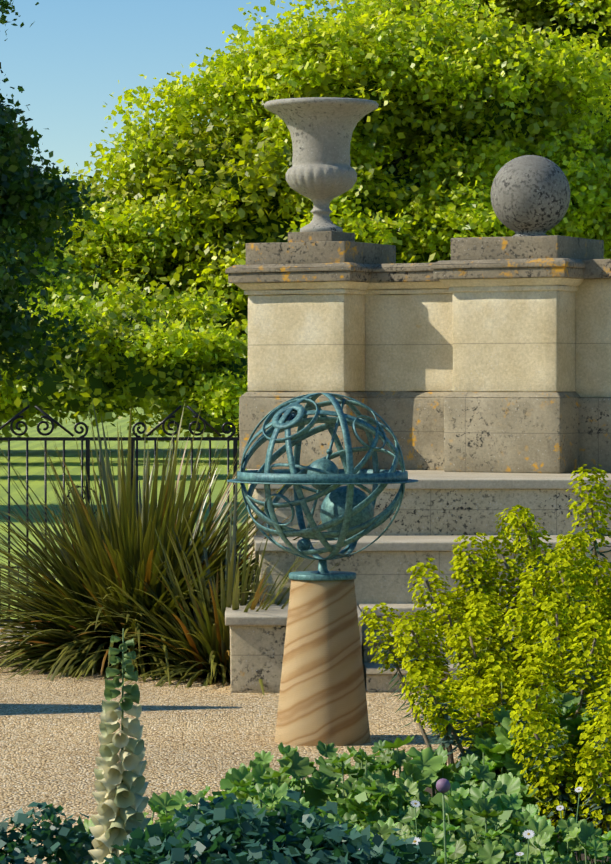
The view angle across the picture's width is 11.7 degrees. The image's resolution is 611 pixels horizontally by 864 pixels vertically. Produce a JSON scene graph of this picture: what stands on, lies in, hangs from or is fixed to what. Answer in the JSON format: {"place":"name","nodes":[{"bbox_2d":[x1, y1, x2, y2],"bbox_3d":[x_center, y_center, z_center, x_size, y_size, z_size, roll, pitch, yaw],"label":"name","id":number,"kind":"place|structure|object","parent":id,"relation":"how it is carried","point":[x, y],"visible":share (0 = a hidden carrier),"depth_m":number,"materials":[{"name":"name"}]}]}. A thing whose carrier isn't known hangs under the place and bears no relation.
{"place":"outdoors","nodes":[
{"label":"outdoors","id":0,"kind":"place"},
{"bbox_2d":[0,407,247,618],"bbox_3d":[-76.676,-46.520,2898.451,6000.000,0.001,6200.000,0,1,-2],"label":"lawn","id":1,"kind":"structure","parent":0,"point":[35,463],"depth_m":63.38,"materials":[{"name":"green plant"}]},
{"bbox_2d":[0,0,113,390],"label":"oak tree","id":2,"kind":"object","parent":1,"relation":"on","point":[30,193],"visible":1,"depth_m":40.74,"materials":[{"name":"green plant"}]},
{"bbox_2d":[3,222,143,324],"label":"lime tree","id":3,"kind":"object","parent":1,"relation":"on","point":[70,281],"visible":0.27,"depth_m":72.27,"materials":[{"name":"green plant"}]},
{"bbox_2d":[0,271,248,447],"bbox_3d":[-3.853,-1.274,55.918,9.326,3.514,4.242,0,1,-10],"label":"shrubs","id":4,"kind":"object","parent":1,"relation":"on","point":[213,343],"visible":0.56,"depth_m":55.20,"materials":[{"name":"green plant"}]},
{"bbox_2d":[0,315,247,418],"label":"shrub foliage","id":5,"kind":"object","parent":4,"relation":"attached to","point":[48,387],"visible":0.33,"depth_m":55.45,"materials":[{"name":"green plant"}]},
{"bbox_2d":[38,332,238,433],"bbox_3d":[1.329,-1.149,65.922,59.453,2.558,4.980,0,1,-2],"label":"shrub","id":6,"kind":"object","parent":4,"relation":"attached to","point":[217,427],"visible":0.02,"depth_m":64.96,"materials":[{"name":"green plant"}]},
{"bbox_2d":[35,0,610,434],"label":"lime tree","id":7,"kind":"object","parent":1,"relation":"on","point":[437,56],"depth_m":75.36,"materials":[{"name":"green plant"}]},
{"bbox_2d":[87,62,610,339],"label":"tree","id":8,"kind":"object","parent":7,"relation":"attached to","point":[233,180],"visible":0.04,"depth_m":76.02,"materials":[{"name":"green plant"}]},
{"bbox_2d":[252,0,610,185],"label":"lime tree","id":9,"kind":"object","parent":1,"relation":"on","point":[533,13],"depth_m":92.77,"materials":[{"name":"green plant"}]},
{"bbox_2d":[401,0,610,164],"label":"tree","id":10,"kind":"object","parent":9,"relation":"attached to","point":[580,31],"depth_m":94.11,"materials":[{"name":"green plant"}]},
{"bbox_2d":[0,640,468,863],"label":"gravel ground","id":11,"kind":"structure","parent":0,"point":[196,736],"depth_m":15.09,"materials":[{"name":"beige gravel"}]},
{"bbox_2d":[0,395,310,687],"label":"phormium","id":12,"kind":"object","parent":11,"relation":"on","point":[53,610],"visible":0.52,"depth_m":18.56,"materials":[{"name":"green plant"}]},
{"bbox_2d":[62,471,347,694],"bbox_3d":[-0.451,1.042,18.112,2.058,1.704,2.300,0,1,-2],"label":"phormium","id":13,"kind":"object","parent":11,"relation":"on","point":[210,640],"visible":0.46,"depth_m":17.89,"materials":[{"name":"green plant"}]},
{"bbox_2d":[274,579,370,745],"bbox_3d":[0.085,1.136,14.866,0.480,0.810,0.480,-1,1,-36],"label":"stone pedestal","id":14,"kind":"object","parent":11,"relation":"on","point":[322,695],"depth_m":14.70,"materials":[{"name":"beige stone"}]},
{"bbox_2d":[227,393,417,580],"bbox_3d":[0.085,0.267,14.851,0.952,0.924,0.952,0,1,-2],"label":"armillary sphere","id":15,"kind":"object","parent":14,"relation":"on","point":[347,512],"visible":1,"depth_m":14.69,"materials":[{"name":"teal metal"}]},
{"bbox_2d":[279,410,297,422],"bbox_3d":[-0.084,-0.075,14.630,0.094,0.070,0.089,0,1,-2],"label":"armillary lens","id":16,"kind":"object","parent":15,"relation":"attached to","point":[292,415],"visible":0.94,"depth_m":14.62,"materials":[{"name":"blue glass"}]},
{"bbox_2d":[230,484,610,692],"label":"terrace steps","id":17,"kind":"structure","parent":11,"relation":"on","point":[256,653],"depth_m":18.16,"materials":[{"name":"stone"}]},
{"bbox_2d":[225,469,610,674],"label":"step treads","id":18,"kind":"object","parent":17,"relation":"on","point":[274,615],"visible":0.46,"depth_m":18.31,"materials":[{"name":"stone"}]},
{"bbox_2d":[239,391,610,473],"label":"wall plinth","id":19,"kind":"structure","parent":17,"relation":"on","point":[541,432],"depth_m":20.42,"materials":[{"name":"beige stone"}]},
{"bbox_2d":[234,277,610,397],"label":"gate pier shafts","id":20,"kind":"object","parent":19,"relation":"on","point":[546,334],"visible":1,"depth_m":20.91,"materials":[{"name":"beige stone"}]},
{"bbox_2d":[0,405,238,622],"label":"iron fence","id":21,"kind":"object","parent":20,"relation":"attached to","point":[82,438],"depth_m":21.26,"materials":[{"name":"black metal"}]},
{"bbox_2d":[225,231,610,282],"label":"coping","id":22,"kind":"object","parent":20,"relation":"on","point":[320,256],"depth_m":20.82,"materials":[{"name":"grey stone"}]},
{"bbox_2d":[264,97,378,231],"bbox_3d":[0.114,-1.899,21.419,0.824,0.934,0.824,0,1,-19],"label":"stone urn","id":23,"kind":"object","parent":22,"relation":"on","point":[321,174],"visible":0.98,"depth_m":21.22,"materials":[{"name":"grey stone"}]},
{"bbox_2d":[491,155,569,236],"bbox_3d":[1.555,-1.624,20.642,0.550,0.580,0.550,0,1,-2],"label":"stone ball finial","id":24,"kind":"object","parent":22,"relation":"on","point":[530,195],"visible":0.92,"depth_m":20.45,"materials":[{"name":"grey stone"}]},
{"bbox_2d":[0,0,570,194],"label":"sky","id":25,"kind":"structure","parent":0,"point":[74,54],"materials":[{"name":"blue"}]},
{"bbox_2d":[424,787,608,863],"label":"soil bed","id":26,"kind":"object","parent":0,"point":[428,789],"depth_m":11.76,"materials":[{"name":"brown soil"}]},
{"bbox_2d":[57,628,123,863],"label":"foxglove","id":27,"kind":"object","parent":26,"relation":"on","point":[82,852],"depth_m":8.90,"materials":[{"name":"green plant"}]},
{"bbox_2d":[88,635,150,863],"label":"foxglove bells","id":28,"kind":"object","parent":27,"relation":"attached to","point":[120,806],"visible":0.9,"depth_m":8.81,"materials":[{"name":"white plant"}]},
{"bbox_2d":[0,789,437,863],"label":"leafy plants","id":29,"kind":"object","parent":26,"relation":"on","point":[220,830],"visible":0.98,"depth_m":6.50,"materials":[{"name":"green plant"}]},
{"bbox_2d":[146,775,524,863],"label":"leafy ground cover","id":30,"kind":"object","parent":26,"relation":"on","point":[362,790],"visible":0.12,"depth_m":11.05,"materials":[{"name":"green plant"}]},
{"bbox_2d":[83,687,610,863],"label":"ladys mantle","id":31,"kind":"object","parent":26,"relation":"on","point":[492,793],"visible":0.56,"depth_m":11.23,"materials":[{"name":"green plant"}]},
{"bbox_2d":[151,718,610,863],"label":"ladys mantle stalks","id":32,"kind":"object","parent":31,"relation":"attached to","point":[360,765],"visible":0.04,"depth_m":11.21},
{"bbox_2d":[436,778,450,863],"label":"allium flower","id":33,"kind":"object","parent":26,"relation":"on","point":[443,785],"visible":1,"depth_m":8.87,"materials":[{"name":"purple plant"}]},
{"bbox_2d":[358,464,610,834],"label":"shrub","id":34,"kind":"object","parent":26,"relation":"on","point":[476,620],"depth_m":12.96,"materials":[{"name":"yellow plant"}]},
{"bbox_2d":[538,843,545,863],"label":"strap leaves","id":35,"kind":"object","parent":26,"relation":"on","point":[543,860],"visible":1,"depth_m":9.19,"materials":[{"name":"green plant"}]}
]}

